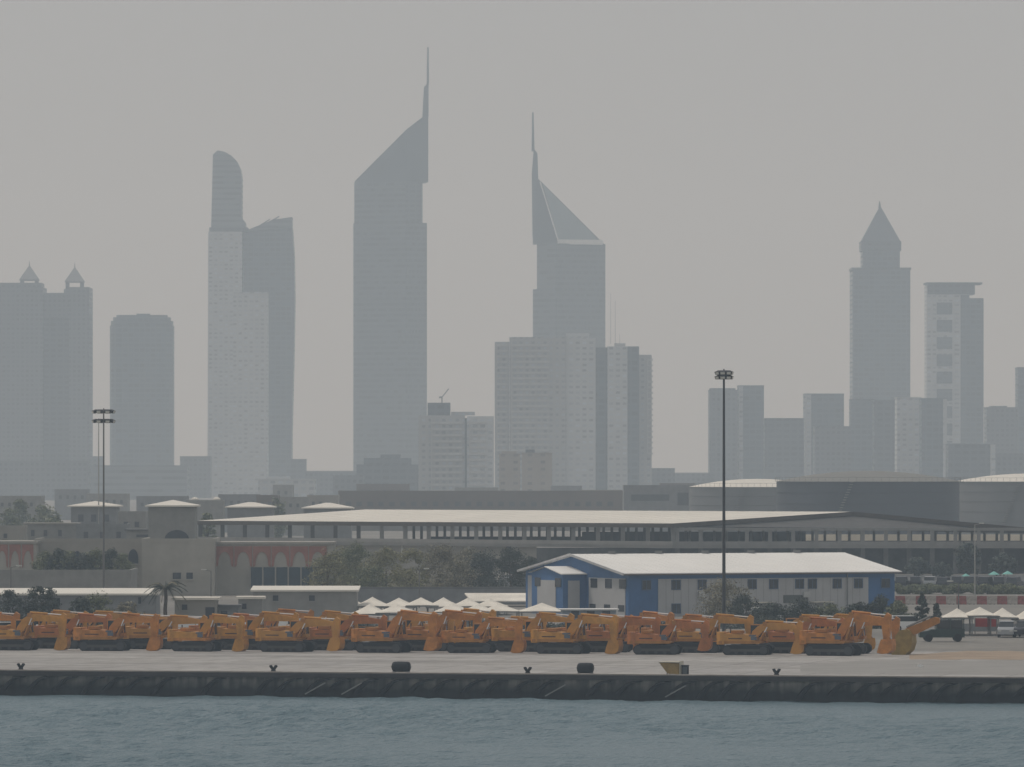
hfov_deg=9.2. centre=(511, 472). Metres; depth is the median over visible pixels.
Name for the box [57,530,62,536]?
window
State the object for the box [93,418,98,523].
floodlight mast
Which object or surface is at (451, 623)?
excavator
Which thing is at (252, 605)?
hut
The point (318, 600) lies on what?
shed
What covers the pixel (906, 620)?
off roader
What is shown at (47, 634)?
excavator
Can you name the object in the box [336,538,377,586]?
tree
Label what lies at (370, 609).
shade canopy
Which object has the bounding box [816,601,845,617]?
shrub
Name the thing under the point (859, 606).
shrub
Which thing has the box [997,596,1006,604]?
traffic barrier
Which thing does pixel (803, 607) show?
shrub
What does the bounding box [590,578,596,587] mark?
window
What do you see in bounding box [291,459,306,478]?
office block
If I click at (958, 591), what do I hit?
street lamp
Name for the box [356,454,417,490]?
office block
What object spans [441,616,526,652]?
excavator
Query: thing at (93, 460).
office block
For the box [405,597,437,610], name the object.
shade canopy
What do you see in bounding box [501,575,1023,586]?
parking ground
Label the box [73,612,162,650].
excavator
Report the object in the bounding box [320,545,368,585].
tree
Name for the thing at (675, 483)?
house
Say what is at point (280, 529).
tree
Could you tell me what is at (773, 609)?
shrub
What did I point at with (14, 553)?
arcade building
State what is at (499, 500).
block
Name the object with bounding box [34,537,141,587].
building
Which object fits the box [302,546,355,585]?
tree
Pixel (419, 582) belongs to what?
street lamp
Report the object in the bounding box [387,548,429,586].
tree
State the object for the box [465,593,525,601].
carport
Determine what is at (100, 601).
shrub
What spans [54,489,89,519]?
house
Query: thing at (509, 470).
office block
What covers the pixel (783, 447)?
office block
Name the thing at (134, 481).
office block
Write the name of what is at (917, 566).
tree
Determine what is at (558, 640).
excavator
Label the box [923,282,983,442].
tower
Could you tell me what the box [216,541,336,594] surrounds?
arcade building
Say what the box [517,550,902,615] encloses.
warehouse
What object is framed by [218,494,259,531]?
house
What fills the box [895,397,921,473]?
office block
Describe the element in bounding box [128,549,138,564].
window
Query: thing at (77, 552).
window
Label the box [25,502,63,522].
tree
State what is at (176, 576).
window
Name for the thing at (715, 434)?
tower
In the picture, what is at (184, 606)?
window
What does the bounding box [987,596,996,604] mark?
traffic barrier
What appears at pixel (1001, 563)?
tree
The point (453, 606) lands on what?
shade canopy
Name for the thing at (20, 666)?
bollard
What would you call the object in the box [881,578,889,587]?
window
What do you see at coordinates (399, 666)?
rubber fender
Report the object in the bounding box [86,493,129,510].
house
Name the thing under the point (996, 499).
storage tank
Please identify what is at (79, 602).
shrub
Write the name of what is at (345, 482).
office block
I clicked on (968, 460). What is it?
office block
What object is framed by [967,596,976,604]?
traffic barrier
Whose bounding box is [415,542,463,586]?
tree
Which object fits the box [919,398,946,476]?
office block
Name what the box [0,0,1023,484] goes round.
sky
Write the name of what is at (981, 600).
traffic barrier
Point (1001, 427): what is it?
office block
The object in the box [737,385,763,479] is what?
tower
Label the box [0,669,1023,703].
quay wall
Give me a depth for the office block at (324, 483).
4300.00 m
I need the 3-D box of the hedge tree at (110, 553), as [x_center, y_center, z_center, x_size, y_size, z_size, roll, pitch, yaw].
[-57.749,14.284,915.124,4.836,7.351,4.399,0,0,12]
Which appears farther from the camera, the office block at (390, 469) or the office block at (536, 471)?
the office block at (390, 469)
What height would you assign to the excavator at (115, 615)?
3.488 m
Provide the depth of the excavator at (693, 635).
630.29 m
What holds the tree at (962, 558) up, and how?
on the ground at (980, 641)
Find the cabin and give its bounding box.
[558,608,618,624]
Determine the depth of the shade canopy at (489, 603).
797.62 m
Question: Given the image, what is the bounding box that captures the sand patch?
[909,651,1023,659]
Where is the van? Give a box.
[278,621,289,625]
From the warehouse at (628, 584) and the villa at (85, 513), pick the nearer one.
the warehouse at (628, 584)
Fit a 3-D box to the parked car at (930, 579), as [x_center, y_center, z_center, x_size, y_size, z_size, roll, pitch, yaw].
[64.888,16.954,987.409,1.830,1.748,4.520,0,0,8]
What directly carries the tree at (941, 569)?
on the ground at (980, 641)
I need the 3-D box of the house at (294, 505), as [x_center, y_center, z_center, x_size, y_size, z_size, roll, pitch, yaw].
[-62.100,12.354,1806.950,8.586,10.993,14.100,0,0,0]
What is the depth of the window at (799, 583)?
799.93 m
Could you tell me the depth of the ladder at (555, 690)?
559.81 m
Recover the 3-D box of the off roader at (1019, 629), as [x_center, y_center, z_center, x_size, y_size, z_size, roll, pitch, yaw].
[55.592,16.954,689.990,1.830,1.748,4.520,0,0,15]
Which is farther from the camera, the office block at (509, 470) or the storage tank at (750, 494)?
the office block at (509, 470)
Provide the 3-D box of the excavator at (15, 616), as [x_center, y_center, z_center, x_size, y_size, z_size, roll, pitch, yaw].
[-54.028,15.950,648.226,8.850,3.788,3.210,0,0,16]
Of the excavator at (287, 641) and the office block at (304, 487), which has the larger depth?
the office block at (304, 487)
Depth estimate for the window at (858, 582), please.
803.46 m
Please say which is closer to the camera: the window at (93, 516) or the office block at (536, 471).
the window at (93, 516)
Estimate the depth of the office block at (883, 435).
4250.00 m
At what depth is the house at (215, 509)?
1500.00 m
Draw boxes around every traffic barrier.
[895,596,904,602]
[905,596,915,604]
[926,596,935,604]
[936,596,945,604]
[946,596,955,604]
[956,596,966,604]
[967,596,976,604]
[977,596,986,604]
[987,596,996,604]
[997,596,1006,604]
[1007,596,1017,604]
[1017,596,1023,604]
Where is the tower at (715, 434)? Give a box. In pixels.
[708,388,737,482]
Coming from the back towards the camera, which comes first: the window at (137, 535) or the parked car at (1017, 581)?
the window at (137, 535)
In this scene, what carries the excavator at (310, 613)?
on the pavement
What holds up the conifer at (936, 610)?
on the ground at (980, 641)
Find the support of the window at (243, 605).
in the hut at (252, 605)
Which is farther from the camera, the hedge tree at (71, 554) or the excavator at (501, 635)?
the hedge tree at (71, 554)
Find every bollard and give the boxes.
[17,663,24,668]
[269,665,277,670]
[524,667,531,672]
[772,669,780,674]
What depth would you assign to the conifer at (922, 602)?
744.82 m
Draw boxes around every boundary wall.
[358,587,525,603]
[806,534,1023,540]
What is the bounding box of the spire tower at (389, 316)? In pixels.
[353,47,428,470]
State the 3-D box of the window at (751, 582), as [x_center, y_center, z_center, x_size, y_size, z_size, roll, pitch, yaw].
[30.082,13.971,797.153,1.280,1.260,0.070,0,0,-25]
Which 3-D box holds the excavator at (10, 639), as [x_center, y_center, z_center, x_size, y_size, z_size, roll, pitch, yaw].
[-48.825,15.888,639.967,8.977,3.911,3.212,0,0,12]
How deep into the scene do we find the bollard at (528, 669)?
561.68 m
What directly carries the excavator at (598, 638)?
on the pavement
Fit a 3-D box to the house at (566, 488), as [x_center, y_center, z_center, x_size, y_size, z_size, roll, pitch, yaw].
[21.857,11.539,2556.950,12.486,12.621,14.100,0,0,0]
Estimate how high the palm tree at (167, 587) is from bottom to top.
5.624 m
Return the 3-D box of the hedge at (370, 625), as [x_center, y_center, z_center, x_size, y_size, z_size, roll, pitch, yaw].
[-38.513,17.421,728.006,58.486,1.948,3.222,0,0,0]
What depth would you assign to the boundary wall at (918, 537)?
1350.00 m
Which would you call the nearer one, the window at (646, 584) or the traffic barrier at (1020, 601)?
the window at (646, 584)
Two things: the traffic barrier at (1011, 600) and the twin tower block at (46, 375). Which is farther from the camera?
the twin tower block at (46, 375)
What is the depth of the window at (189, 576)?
925.00 m
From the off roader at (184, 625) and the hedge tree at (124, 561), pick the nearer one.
the off roader at (184, 625)
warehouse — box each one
[197,509,1023,573]
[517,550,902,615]
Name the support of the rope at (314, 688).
attached to the quay wall at (747, 688)
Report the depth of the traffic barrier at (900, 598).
861.86 m
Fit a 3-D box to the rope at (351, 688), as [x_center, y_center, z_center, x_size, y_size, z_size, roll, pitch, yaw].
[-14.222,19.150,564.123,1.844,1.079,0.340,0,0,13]
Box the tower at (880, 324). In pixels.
[849,201,910,399]
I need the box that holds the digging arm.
[888,615,939,654]
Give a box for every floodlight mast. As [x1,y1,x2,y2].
[92,408,115,587]
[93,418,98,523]
[714,369,733,631]
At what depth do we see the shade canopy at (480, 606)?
763.38 m
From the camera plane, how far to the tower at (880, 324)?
5000.00 m
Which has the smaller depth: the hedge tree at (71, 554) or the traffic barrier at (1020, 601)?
the traffic barrier at (1020, 601)
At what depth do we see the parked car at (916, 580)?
985.93 m
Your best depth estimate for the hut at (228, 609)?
728.00 m
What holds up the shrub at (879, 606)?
on the ground at (980, 641)
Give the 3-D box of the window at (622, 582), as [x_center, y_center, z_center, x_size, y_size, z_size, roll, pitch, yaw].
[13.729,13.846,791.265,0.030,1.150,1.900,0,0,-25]
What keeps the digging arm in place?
on the pavement
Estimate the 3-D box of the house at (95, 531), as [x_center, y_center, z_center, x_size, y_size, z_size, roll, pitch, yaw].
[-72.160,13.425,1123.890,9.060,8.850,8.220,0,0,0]
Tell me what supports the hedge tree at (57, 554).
on the ground at (980, 641)
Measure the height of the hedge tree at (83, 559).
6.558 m
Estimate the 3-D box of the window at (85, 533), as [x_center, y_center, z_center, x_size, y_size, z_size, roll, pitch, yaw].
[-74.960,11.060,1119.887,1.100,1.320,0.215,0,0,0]
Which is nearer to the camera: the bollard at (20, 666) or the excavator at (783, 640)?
the bollard at (20, 666)
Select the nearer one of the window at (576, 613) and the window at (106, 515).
the window at (576, 613)
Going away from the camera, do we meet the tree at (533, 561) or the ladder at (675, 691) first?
the ladder at (675, 691)
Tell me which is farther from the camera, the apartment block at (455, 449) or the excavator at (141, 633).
the apartment block at (455, 449)
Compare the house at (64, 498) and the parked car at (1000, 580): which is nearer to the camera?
the parked car at (1000, 580)
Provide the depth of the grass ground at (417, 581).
1043.43 m
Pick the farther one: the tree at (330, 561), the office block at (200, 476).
the office block at (200, 476)
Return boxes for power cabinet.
[681,665,688,673]
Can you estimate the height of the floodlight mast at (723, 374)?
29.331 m
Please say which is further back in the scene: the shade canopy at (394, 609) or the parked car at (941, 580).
the parked car at (941, 580)
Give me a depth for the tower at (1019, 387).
4600.00 m
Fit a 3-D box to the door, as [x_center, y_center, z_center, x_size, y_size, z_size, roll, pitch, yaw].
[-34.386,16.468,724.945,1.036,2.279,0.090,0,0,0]
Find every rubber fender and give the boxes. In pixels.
[391,661,410,671]
[576,663,593,673]
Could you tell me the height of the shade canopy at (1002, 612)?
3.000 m
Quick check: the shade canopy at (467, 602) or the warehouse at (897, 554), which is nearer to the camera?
the shade canopy at (467, 602)
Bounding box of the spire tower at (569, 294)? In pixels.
[532,112,604,346]
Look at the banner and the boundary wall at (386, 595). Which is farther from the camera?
the boundary wall at (386, 595)
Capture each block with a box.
[0,261,92,460]
[0,461,90,499]
[87,456,104,464]
[91,465,189,499]
[180,456,211,497]
[258,476,316,496]
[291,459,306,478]
[305,471,355,494]
[332,475,364,494]
[338,490,622,530]
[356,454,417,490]
[418,403,493,490]
[495,333,652,490]
[499,451,519,490]
[522,449,551,490]
[622,485,694,531]
[652,468,674,484]
[675,474,708,484]
[763,418,803,479]
[813,426,851,474]
[849,399,873,470]
[872,400,894,471]
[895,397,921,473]
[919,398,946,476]
[945,443,994,480]
[984,406,1017,453]
[995,454,1023,474]
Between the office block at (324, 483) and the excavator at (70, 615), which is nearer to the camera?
the excavator at (70, 615)
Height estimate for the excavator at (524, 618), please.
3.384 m
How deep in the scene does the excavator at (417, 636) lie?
636.62 m
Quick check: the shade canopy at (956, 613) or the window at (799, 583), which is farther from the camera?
the window at (799, 583)
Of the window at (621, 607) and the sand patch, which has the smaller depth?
the sand patch
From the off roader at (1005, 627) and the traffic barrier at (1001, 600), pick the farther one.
the traffic barrier at (1001, 600)
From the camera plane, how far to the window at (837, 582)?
802.28 m
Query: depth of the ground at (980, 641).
836.28 m
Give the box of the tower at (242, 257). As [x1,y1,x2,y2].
[208,150,295,495]
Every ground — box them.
[45,485,1023,650]
[336,574,490,586]
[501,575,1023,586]
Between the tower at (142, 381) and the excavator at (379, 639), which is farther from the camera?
the tower at (142, 381)
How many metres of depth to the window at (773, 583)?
798.37 m
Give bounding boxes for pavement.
[0,648,1023,676]
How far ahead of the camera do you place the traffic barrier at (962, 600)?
861.82 m
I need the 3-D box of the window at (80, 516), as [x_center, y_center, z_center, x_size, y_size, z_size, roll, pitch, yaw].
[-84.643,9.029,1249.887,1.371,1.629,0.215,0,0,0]
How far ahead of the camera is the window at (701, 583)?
794.10 m
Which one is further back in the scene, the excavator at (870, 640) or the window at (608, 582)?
the window at (608, 582)
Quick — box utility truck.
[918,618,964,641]
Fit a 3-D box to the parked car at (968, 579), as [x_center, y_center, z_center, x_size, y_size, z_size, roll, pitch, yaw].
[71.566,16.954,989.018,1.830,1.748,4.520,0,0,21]
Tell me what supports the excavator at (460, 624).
on the pavement
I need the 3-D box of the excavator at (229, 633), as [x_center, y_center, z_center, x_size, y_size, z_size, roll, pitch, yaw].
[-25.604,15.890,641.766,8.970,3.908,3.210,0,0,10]
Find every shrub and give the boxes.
[0,589,34,621]
[24,585,61,624]
[69,597,93,613]
[83,590,113,624]
[112,601,144,619]
[726,594,764,624]
[747,601,790,623]
[777,596,819,620]
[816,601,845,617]
[841,601,870,613]
[866,593,890,616]
[883,600,912,616]
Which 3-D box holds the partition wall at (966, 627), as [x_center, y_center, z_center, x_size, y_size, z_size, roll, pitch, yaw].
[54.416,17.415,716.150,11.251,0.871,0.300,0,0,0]
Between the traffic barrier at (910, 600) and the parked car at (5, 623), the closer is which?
the parked car at (5, 623)
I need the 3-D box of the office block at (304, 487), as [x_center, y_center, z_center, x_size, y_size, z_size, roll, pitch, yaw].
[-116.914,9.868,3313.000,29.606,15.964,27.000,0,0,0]
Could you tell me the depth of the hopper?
560.42 m
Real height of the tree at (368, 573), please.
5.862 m
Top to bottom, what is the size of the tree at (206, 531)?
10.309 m
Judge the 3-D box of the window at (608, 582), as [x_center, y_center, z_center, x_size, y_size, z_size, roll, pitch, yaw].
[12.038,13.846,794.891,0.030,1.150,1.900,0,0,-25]
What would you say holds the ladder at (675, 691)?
attached to the quay wall at (747, 688)
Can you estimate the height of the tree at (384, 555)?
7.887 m
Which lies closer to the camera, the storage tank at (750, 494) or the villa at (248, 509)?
the villa at (248, 509)
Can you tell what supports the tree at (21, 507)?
on the ground at (980, 641)
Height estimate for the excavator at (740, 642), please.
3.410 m
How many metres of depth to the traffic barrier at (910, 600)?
861.82 m
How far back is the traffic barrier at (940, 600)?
861.82 m
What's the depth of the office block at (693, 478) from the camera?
4300.00 m
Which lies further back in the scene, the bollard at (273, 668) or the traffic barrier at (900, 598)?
the traffic barrier at (900, 598)
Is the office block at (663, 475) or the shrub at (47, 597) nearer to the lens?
the shrub at (47, 597)
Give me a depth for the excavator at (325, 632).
638.82 m
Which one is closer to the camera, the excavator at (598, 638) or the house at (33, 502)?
the excavator at (598, 638)
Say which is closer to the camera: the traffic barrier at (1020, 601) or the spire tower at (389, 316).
the traffic barrier at (1020, 601)
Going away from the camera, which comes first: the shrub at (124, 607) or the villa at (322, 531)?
the shrub at (124, 607)
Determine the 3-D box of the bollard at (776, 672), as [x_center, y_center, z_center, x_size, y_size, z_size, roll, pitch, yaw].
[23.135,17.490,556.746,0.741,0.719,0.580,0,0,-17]
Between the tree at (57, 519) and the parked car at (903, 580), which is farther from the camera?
the tree at (57, 519)
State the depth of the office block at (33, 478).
4100.00 m
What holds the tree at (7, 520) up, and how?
on the ground at (980, 641)
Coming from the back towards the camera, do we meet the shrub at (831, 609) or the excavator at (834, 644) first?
the shrub at (831, 609)
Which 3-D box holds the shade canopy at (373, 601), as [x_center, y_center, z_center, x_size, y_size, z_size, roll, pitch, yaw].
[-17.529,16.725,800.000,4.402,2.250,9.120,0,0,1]
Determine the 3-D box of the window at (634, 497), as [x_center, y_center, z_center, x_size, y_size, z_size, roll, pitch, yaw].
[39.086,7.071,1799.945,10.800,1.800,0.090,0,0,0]
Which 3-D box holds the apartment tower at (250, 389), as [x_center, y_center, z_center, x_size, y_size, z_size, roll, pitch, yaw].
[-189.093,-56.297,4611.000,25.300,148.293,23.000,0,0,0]
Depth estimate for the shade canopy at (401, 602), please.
797.34 m
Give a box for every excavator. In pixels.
[0,611,70,650]
[0,612,23,639]
[7,609,87,639]
[32,613,111,648]
[56,610,131,625]
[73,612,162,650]
[99,614,181,641]
[123,615,210,648]
[167,613,248,651]
[189,613,265,640]
[216,611,302,649]
[244,608,313,640]
[255,616,344,651]
[279,610,361,641]
[307,614,387,650]
[351,609,441,652]
[393,611,455,642]
[404,609,485,650]
[424,608,495,642]
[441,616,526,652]
[464,616,546,644]
[491,612,577,651]
[531,613,622,653]
[560,614,638,649]
[582,615,660,651]
[606,611,674,644]
[627,619,712,654]
[639,614,719,643]
[675,613,753,652]
[717,620,806,654]
[762,614,835,643]
[766,616,844,653]
[789,613,875,649]
[799,610,895,655]
[826,616,899,653]
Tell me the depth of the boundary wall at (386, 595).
862.00 m
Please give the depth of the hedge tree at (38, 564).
914.43 m
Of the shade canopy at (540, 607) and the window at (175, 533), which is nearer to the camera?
the shade canopy at (540, 607)
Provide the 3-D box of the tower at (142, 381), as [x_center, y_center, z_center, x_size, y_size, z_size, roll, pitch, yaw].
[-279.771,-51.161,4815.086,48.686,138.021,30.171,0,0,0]
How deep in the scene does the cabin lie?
733.66 m
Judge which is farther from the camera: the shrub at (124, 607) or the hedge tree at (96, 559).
the hedge tree at (96, 559)
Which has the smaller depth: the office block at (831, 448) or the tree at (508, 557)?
the tree at (508, 557)
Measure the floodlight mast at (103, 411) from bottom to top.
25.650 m
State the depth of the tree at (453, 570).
867.49 m
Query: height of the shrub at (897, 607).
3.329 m
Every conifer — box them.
[913,592,929,621]
[930,603,941,618]
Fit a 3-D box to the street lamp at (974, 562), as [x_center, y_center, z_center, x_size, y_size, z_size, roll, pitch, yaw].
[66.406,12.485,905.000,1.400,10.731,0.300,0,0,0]
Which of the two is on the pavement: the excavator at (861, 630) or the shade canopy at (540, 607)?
the excavator at (861, 630)
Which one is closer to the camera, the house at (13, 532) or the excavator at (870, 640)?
the excavator at (870, 640)
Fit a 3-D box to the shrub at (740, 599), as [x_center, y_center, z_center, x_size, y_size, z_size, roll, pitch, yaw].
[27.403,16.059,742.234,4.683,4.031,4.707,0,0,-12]
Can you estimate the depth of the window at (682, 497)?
1800.04 m
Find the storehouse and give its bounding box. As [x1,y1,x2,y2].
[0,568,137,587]
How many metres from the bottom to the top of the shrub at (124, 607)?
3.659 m
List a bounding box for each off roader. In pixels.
[178,617,199,628]
[892,615,920,629]
[997,621,1015,636]
[1014,621,1023,636]
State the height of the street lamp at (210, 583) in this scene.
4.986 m
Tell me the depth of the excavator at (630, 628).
639.80 m
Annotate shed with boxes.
[0,588,161,621]
[250,586,359,615]
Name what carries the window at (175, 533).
in the villa at (172, 519)
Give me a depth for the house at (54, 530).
1130.00 m
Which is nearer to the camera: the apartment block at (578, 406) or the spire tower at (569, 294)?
the apartment block at (578, 406)
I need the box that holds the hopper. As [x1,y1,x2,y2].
[658,661,683,673]
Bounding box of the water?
[0,695,1023,766]
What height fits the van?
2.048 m
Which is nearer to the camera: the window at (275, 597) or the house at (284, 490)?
the window at (275, 597)
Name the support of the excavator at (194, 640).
on the pavement
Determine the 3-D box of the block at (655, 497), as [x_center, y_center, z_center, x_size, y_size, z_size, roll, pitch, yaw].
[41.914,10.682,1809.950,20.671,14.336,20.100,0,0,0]
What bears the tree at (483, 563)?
on the ground at (980, 641)
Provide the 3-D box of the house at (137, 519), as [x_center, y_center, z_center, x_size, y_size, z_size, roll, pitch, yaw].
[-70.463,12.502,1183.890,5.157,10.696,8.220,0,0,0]
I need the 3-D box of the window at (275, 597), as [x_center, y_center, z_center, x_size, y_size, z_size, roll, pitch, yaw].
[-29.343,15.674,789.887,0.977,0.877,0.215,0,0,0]
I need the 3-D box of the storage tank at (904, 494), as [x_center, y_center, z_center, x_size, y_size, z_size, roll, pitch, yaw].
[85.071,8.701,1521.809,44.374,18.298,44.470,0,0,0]
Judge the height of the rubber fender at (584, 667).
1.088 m
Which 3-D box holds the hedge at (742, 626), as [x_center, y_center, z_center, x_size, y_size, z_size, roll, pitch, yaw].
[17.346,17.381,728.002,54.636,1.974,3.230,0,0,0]
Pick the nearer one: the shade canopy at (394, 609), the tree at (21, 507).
the shade canopy at (394, 609)
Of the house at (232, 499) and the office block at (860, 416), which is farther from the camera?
the office block at (860, 416)
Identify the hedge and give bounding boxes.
[34,620,427,627]
[470,616,881,628]
[895,582,1023,593]
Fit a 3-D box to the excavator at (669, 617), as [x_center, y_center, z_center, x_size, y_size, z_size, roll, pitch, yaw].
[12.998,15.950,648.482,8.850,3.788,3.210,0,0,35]
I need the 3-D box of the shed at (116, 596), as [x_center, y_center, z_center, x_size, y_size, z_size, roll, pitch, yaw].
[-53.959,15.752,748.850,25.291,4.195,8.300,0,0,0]
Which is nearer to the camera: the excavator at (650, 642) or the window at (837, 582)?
the excavator at (650, 642)
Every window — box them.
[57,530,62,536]
[73,551,80,563]
[77,514,83,522]
[83,532,88,538]
[90,514,96,522]
[105,514,109,522]
[115,532,121,538]
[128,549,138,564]
[135,534,147,537]
[165,530,188,537]
[172,573,181,579]
[180,604,188,611]
[185,573,193,579]
[241,604,247,610]
[272,595,278,601]
[308,595,315,601]
[571,611,578,617]
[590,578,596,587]
[605,579,611,587]
[618,605,623,611]
[619,579,625,588]
[631,494,668,500]
[642,580,650,589]
[671,580,680,589]
[671,603,680,613]
[678,493,687,504]
[698,580,706,589]
[748,579,756,588]
[769,579,777,588]
[795,579,803,588]
[808,579,816,588]
[833,578,841,588]
[854,578,862,587]
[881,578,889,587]
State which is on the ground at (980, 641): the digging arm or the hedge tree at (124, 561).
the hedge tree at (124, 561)
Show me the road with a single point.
(949, 666)
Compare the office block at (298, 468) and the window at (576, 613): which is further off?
the office block at (298, 468)
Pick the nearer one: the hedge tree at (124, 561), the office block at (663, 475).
the hedge tree at (124, 561)
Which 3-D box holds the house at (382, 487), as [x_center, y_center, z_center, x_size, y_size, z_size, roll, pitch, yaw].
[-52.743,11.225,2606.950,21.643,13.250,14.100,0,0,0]
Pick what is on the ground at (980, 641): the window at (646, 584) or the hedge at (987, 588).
the hedge at (987, 588)
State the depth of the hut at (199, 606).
725.00 m
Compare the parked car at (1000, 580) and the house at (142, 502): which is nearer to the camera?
the parked car at (1000, 580)
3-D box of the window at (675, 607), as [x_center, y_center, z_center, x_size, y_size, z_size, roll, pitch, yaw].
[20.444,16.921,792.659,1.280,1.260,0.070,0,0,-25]
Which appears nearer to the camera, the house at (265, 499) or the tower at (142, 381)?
the house at (265, 499)
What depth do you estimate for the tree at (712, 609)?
764.28 m
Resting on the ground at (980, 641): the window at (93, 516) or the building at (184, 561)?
the building at (184, 561)
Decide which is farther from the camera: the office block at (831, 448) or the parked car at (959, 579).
the office block at (831, 448)
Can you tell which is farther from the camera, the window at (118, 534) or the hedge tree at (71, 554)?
the window at (118, 534)
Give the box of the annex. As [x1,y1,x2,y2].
[124,529,147,538]
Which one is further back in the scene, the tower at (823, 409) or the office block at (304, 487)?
the tower at (823, 409)
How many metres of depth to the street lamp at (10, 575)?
759.95 m
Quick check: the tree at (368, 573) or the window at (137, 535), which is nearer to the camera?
the tree at (368, 573)
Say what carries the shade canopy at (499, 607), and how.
on the ground at (980, 641)
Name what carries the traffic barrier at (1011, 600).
on the ground at (980, 641)
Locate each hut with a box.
[171,597,221,618]
[218,604,241,615]
[236,596,265,616]
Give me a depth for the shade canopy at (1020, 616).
696.99 m
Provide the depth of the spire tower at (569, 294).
4906.00 m
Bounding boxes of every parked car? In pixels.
[0,622,10,624]
[895,576,909,585]
[910,576,922,584]
[924,576,936,584]
[936,577,952,585]
[952,576,963,583]
[963,576,978,584]
[978,577,992,585]
[993,576,1006,585]
[1006,577,1023,587]
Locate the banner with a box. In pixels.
[975,618,996,633]
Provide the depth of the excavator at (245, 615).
650.02 m
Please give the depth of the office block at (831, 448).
4100.00 m
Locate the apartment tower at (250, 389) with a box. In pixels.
[233,292,268,493]
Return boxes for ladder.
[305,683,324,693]
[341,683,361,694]
[545,684,565,695]
[665,685,685,696]
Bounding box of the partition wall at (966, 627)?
[964,624,995,630]
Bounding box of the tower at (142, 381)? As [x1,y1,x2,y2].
[110,314,173,464]
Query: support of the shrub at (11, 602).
on the ground at (980, 641)
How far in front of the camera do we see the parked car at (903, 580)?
984.26 m
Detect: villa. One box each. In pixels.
[67,501,122,523]
[145,500,200,537]
[225,502,276,537]
[301,503,354,537]
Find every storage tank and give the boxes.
[688,479,778,531]
[775,471,960,533]
[959,474,1023,533]
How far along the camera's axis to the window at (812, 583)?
800.72 m
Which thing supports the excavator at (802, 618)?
on the ground at (980, 641)
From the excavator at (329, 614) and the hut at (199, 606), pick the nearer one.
the excavator at (329, 614)
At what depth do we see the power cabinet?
560.19 m
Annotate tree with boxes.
[0,507,19,524]
[10,499,30,524]
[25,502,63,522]
[29,550,58,569]
[43,548,72,569]
[45,515,62,522]
[59,550,85,569]
[68,552,97,569]
[83,548,110,569]
[99,547,124,569]
[109,553,138,587]
[143,581,187,616]
[201,512,217,536]
[271,497,287,537]
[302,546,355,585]
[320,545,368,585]
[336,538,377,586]
[343,564,392,586]
[362,546,408,586]
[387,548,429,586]
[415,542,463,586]
[429,558,477,586]
[441,546,497,586]
[460,547,506,586]
[488,547,530,586]
[512,556,542,586]
[692,576,759,617]
[904,556,933,575]
[929,562,952,576]
[954,542,981,574]
[985,552,1018,575]
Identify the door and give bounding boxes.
[205,607,214,618]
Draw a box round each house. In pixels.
[0,496,44,524]
[0,525,27,539]
[23,523,77,539]
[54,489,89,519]
[76,523,129,538]
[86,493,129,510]
[118,511,147,528]
[136,496,188,510]
[186,500,224,536]
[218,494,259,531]
[256,495,279,531]
[273,485,293,496]
[280,497,308,535]
[307,495,339,505]
[356,484,409,490]
[455,487,498,490]
[551,486,581,490]
[581,490,621,490]
[659,483,694,484]
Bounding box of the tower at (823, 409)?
[803,393,843,475]
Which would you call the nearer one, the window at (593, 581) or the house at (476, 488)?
the window at (593, 581)
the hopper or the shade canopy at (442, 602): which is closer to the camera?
the hopper
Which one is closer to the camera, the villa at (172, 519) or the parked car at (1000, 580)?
the parked car at (1000, 580)
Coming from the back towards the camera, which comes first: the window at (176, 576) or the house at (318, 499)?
the house at (318, 499)
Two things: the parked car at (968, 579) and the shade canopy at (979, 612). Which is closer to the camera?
the shade canopy at (979, 612)
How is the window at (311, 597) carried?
in the shed at (318, 600)
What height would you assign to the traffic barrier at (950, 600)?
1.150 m
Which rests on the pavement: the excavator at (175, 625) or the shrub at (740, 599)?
the excavator at (175, 625)
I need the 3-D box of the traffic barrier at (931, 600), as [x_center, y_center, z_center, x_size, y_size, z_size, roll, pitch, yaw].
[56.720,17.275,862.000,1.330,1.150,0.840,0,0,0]
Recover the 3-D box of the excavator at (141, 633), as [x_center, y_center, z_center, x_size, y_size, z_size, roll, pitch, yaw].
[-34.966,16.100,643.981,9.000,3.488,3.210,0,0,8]
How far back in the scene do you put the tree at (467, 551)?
929.34 m
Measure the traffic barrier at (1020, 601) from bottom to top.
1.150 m
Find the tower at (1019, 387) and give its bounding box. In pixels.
[1015,367,1023,453]
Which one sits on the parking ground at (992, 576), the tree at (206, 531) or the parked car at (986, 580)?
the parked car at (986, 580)
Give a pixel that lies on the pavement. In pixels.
(632, 662)
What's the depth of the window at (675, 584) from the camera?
792.55 m
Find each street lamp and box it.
[10,565,21,587]
[201,569,211,596]
[418,568,428,607]
[947,580,958,619]
[974,523,983,595]
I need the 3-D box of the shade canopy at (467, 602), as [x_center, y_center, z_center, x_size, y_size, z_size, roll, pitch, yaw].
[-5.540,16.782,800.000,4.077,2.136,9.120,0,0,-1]
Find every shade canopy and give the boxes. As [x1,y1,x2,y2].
[352,604,389,620]
[358,597,388,609]
[375,604,416,618]
[380,598,416,614]
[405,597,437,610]
[426,597,452,611]
[434,602,462,612]
[456,598,478,607]
[470,604,499,616]
[480,599,508,614]
[482,603,518,620]
[518,603,560,615]
[940,608,973,635]
[961,607,999,635]
[987,608,1018,635]
[1011,611,1023,625]
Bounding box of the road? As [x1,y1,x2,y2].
[800,660,1023,673]
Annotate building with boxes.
[0,540,39,569]
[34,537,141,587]
[142,537,219,594]
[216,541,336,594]
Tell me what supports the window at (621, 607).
in the warehouse at (628, 584)

